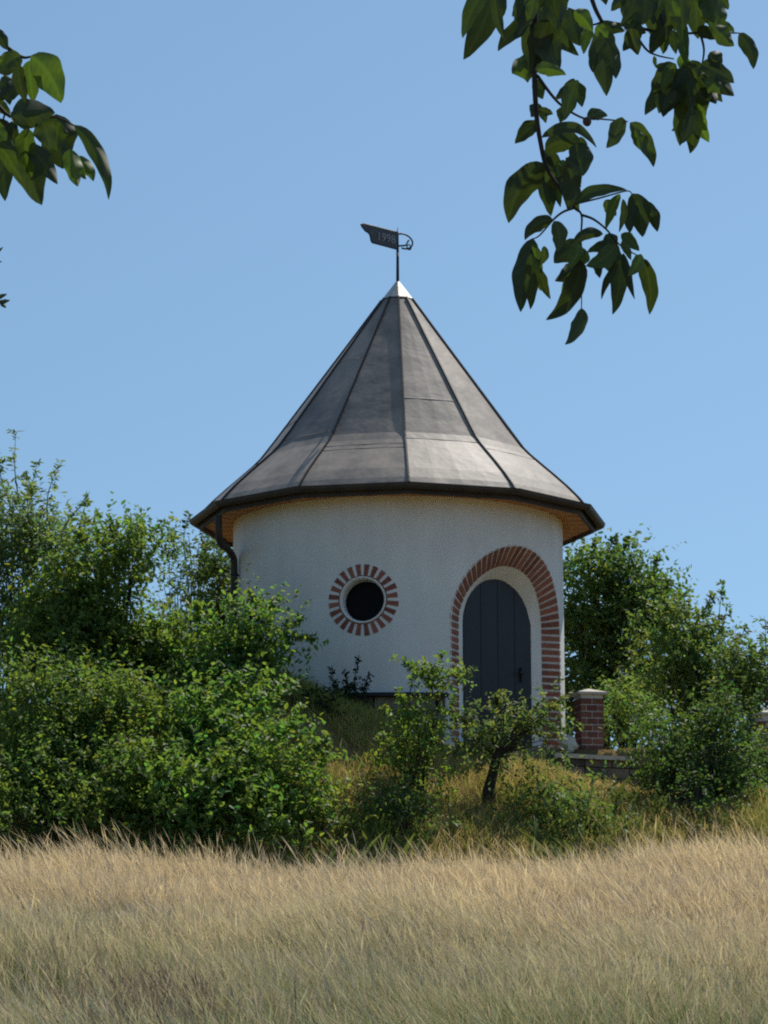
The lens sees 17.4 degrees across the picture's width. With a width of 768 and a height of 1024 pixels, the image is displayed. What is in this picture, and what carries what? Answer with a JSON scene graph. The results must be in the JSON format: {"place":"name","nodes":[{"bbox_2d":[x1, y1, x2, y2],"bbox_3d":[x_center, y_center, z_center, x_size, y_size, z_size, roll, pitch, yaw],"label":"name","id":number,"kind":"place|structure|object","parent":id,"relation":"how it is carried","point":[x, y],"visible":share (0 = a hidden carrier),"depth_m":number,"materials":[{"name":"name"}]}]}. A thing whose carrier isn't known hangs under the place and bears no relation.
{"place":"outdoors","nodes":[
{"label":"outdoors","id":0,"kind":"place"},
{"bbox_2d":[0,247,9,307],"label":"twig tip","id":1,"kind":"object","parent":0,"point":[3,302],"visible":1,"depth_m":11.44,"materials":[{"name":"green plant"}]},
{"bbox_2d":[0,29,111,204],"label":"walnut branch","id":2,"kind":"object","parent":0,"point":[27,162],"visible":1,"depth_m":4.58,"materials":[{"name":"green plant"}]},
{"bbox_2d":[0,660,767,877],"bbox_3d":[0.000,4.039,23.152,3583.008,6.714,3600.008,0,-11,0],"label":"ground","id":3,"kind":"structure","parent":0,"point":[591,752],"depth_m":26.87,"materials":[{"name":"green plant"}]},
{"bbox_2d":[0,429,114,711],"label":"slender tree","id":4,"kind":"object","parent":3,"relation":"on","point":[26,533],"visible":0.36,"depth_m":30.17,"materials":[{"name":"green plant"}]},
{"bbox_2d":[0,491,220,711],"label":"shrub","id":5,"kind":"object","parent":3,"relation":"on","point":[72,610],"visible":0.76,"depth_m":29.00,"materials":[{"name":"green plant"}]},
{"bbox_2d":[0,627,232,859],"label":"shrub","id":6,"kind":"object","parent":3,"relation":"on","point":[39,750],"visible":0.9,"depth_m":26.63,"materials":[{"name":"green plant"}]},
{"bbox_2d":[142,510,219,636],"bbox_3d":[-2.954,1.790,37.294,1.450,3.713,1.351,0,-11,0],"label":"slender tree","id":7,"kind":"object","parent":3,"relation":"on","point":[181,572],"visible":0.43,"depth_m":37.47,"materials":[{"name":"green plant"}]},
{"bbox_2d":[161,533,232,652],"bbox_3d":[-2.296,1.461,34.866,1.615,3.116,1.574,0,-11,0],"label":"shrub","id":8,"kind":"object","parent":3,"relation":"on","point":[214,566],"visible":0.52,"depth_m":34.73,"materials":[{"name":"green plant"}]},
{"bbox_2d":[96,653,364,861],"bbox_3d":[-1.792,2.778,26.512,3.033,2.708,2.591,-10,-15,43],"label":"shrub","id":9,"kind":"object","parent":3,"relation":"on","point":[214,767],"visible":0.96,"depth_m":26.09,"materials":[{"name":"green plant"}]},
{"bbox_2d":[137,563,328,752],"bbox_3d":[-1.761,1.874,28.174,2.331,2.679,2.458,0,-11,0],"label":"shrub","id":10,"kind":"object","parent":3,"relation":"on","point":[237,643],"visible":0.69,"depth_m":28.32,"materials":[{"name":"green plant"}]},
{"bbox_2d":[264,731,385,857],"bbox_3d":[-0.674,2.995,26.313,1.538,1.477,1.260,-10,-15,43],"label":"shrub","id":11,"kind":"object","parent":3,"relation":"on","point":[324,828],"visible":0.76,"depth_m":26.18,"materials":[{"name":"green plant"}]},
{"bbox_2d":[300,655,373,727],"bbox_3d":[-0.509,2.077,29.021,0.762,1.019,1.852,-3,-11,15],"label":"shrub","id":12,"kind":"object","parent":3,"relation":"on","point":[349,687],"visible":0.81,"depth_m":29.47,"materials":[{"name":"green plant"}]},
{"bbox_2d":[0,809,767,1023],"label":"meadow grass","id":13,"kind":"structure","parent":3,"relation":"on","point":[675,937],"depth_m":19.04,"materials":[{"name":"beige plant"}]},
{"bbox_2d":[189,281,604,763],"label":"garden tower","id":14,"kind":"structure","parent":3,"relation":"on","point":[398,488],"depth_m":30.79,"materials":[{"name":"white paint"}]},
{"bbox_2d":[329,564,398,635],"bbox_3d":[-0.227,1.081,30.366,0.865,0.875,0.301,-2,-11,12],"label":"round window","id":15,"kind":"structure","parent":14,"relation":"in","point":[363,599],"depth_m":30.34,"materials":[{"name":"red brick"}]},
{"bbox_2d":[360,223,412,280],"bbox_3d":[0.041,-3.408,33.083,0.872,0.770,0.041,8,-13,-37],"label":"weather vane","id":16,"kind":"object","parent":14,"relation":"on","point":[384,237],"visible":1,"depth_m":33.12,"materials":[{"name":"metal"}]},
{"bbox_2d":[463,579,531,745],"bbox_3d":[1.420,1.877,30.942,0.124,2.126,1.228,-10,-15,44],"label":"door","id":17,"kind":"structure","parent":14,"relation":"in","point":[496,622],"depth_m":30.99,"materials":[{"name":"grey paint"}]},
{"bbox_2d":[333,747,469,845],"bbox_3d":[0.135,3.192,26.465,1.308,1.422,1.519,6,-12,-29],"label":"shrub","id":18,"kind":"object","parent":3,"relation":"on","point":[413,797],"visible":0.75,"depth_m":26.29,"materials":[{"name":"green plant"}]},
{"bbox_2d":[362,650,477,809],"bbox_3d":[0.400,2.366,27.242,1.282,1.748,0.812,0,-11,0],"label":"sapling","id":19,"kind":"object","parent":3,"relation":"on","point":[425,743],"visible":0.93,"depth_m":27.19,"materials":[{"name":"green plant"}]},
{"bbox_2d":[427,668,587,807],"bbox_3d":[1.376,2.491,27.550,1.824,1.573,1.053,0,-11,0],"label":"tree","id":20,"kind":"object","parent":3,"relation":"on","point":[496,749],"visible":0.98,"depth_m":27.49,"materials":[{"name":"green plant"}]},
{"bbox_2d":[481,745,635,845],"bbox_3d":[1.822,3.221,26.847,1.667,1.462,1.570,0,-11,0],"label":"shrub","id":21,"kind":"object","parent":3,"relation":"on","point":[552,801],"visible":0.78,"depth_m":26.83,"materials":[{"name":"green plant"}]},
{"bbox_2d":[553,753,636,783],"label":"stone wall","id":22,"kind":"structure","parent":3,"relation":"on","point":[584,762],"depth_m":30.41,"materials":[{"name":"grey stone"}]},
{"bbox_2d":[557,735,577,752],"bbox_3d":[2.241,2.826,30.608,0.259,0.225,0.186,0,-11,0],"label":"boulder","id":23,"kind":"object","parent":22,"relation":"on","point":[570,742],"visible":0.77,"depth_m":30.54,"materials":[{"name":"stone"}]},
{"bbox_2d":[570,689,607,749],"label":"brick pillar","id":24,"kind":"structure","parent":22,"relation":"on","point":[588,707],"depth_m":30.83,"materials":[{"name":"brick"}]},
{"bbox_2d":[570,656,684,748],"bbox_3d":[3.209,2.652,31.951,1.615,1.604,1.325,6,-12,-28],"label":"shrub","id":25,"kind":"object","parent":3,"relation":"on","point":[620,726],"visible":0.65,"depth_m":31.85,"materials":[{"name":"green plant"}]},
{"bbox_2d":[563,523,698,749],"bbox_3d":[3.367,2.124,36.820,3.108,3.904,2.347,0,-11,0],"label":"tree","id":26,"kind":"object","parent":3,"relation":"on","point":[590,624],"visible":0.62,"depth_m":36.53,"materials":[{"name":"green plant"}]},
{"bbox_2d":[580,0,758,152],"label":"walnut branch","id":27,"kind":"object","parent":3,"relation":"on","point":[688,91],"visible":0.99,"depth_m":5.03,"materials":[{"name":"green plant"}]},
{"bbox_2d":[595,579,767,749],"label":"shrub","id":28,"kind":"object","parent":3,"relation":"on","point":[679,664],"visible":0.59,"depth_m":33.55,"materials":[{"name":"green plant"}]},
{"bbox_2d":[598,666,767,828],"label":"shrub","id":29,"kind":"object","parent":3,"relation":"on","point":[692,777],"visible":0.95,"depth_m":28.32,"materials":[{"name":"green plant"}]},
{"bbox_2d":[689,616,767,791],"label":"shrub","id":30,"kind":"object","parent":3,"relation":"on","point":[752,675],"visible":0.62,"depth_m":32.38,"materials":[{"name":"green plant"}]},
{"bbox_2d":[749,710,767,742],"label":"brick pillar","id":31,"kind":"structure","parent":3,"relation":"on","point":[763,722],"depth_m":31.50,"materials":[{"name":"brick"}]},
{"bbox_2d":[0,0,767,748],"label":"sky","id":32,"kind":"structure","parent":0,"point":[158,337],"materials":[{"name":"blue"}]},
{"bbox_2d":[461,0,659,344],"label":"walnut branch","id":33,"kind":"object","parent":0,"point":[547,31],"visible":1,"depth_m":4.81,"materials":[{"name":"green plant"}]}
]}

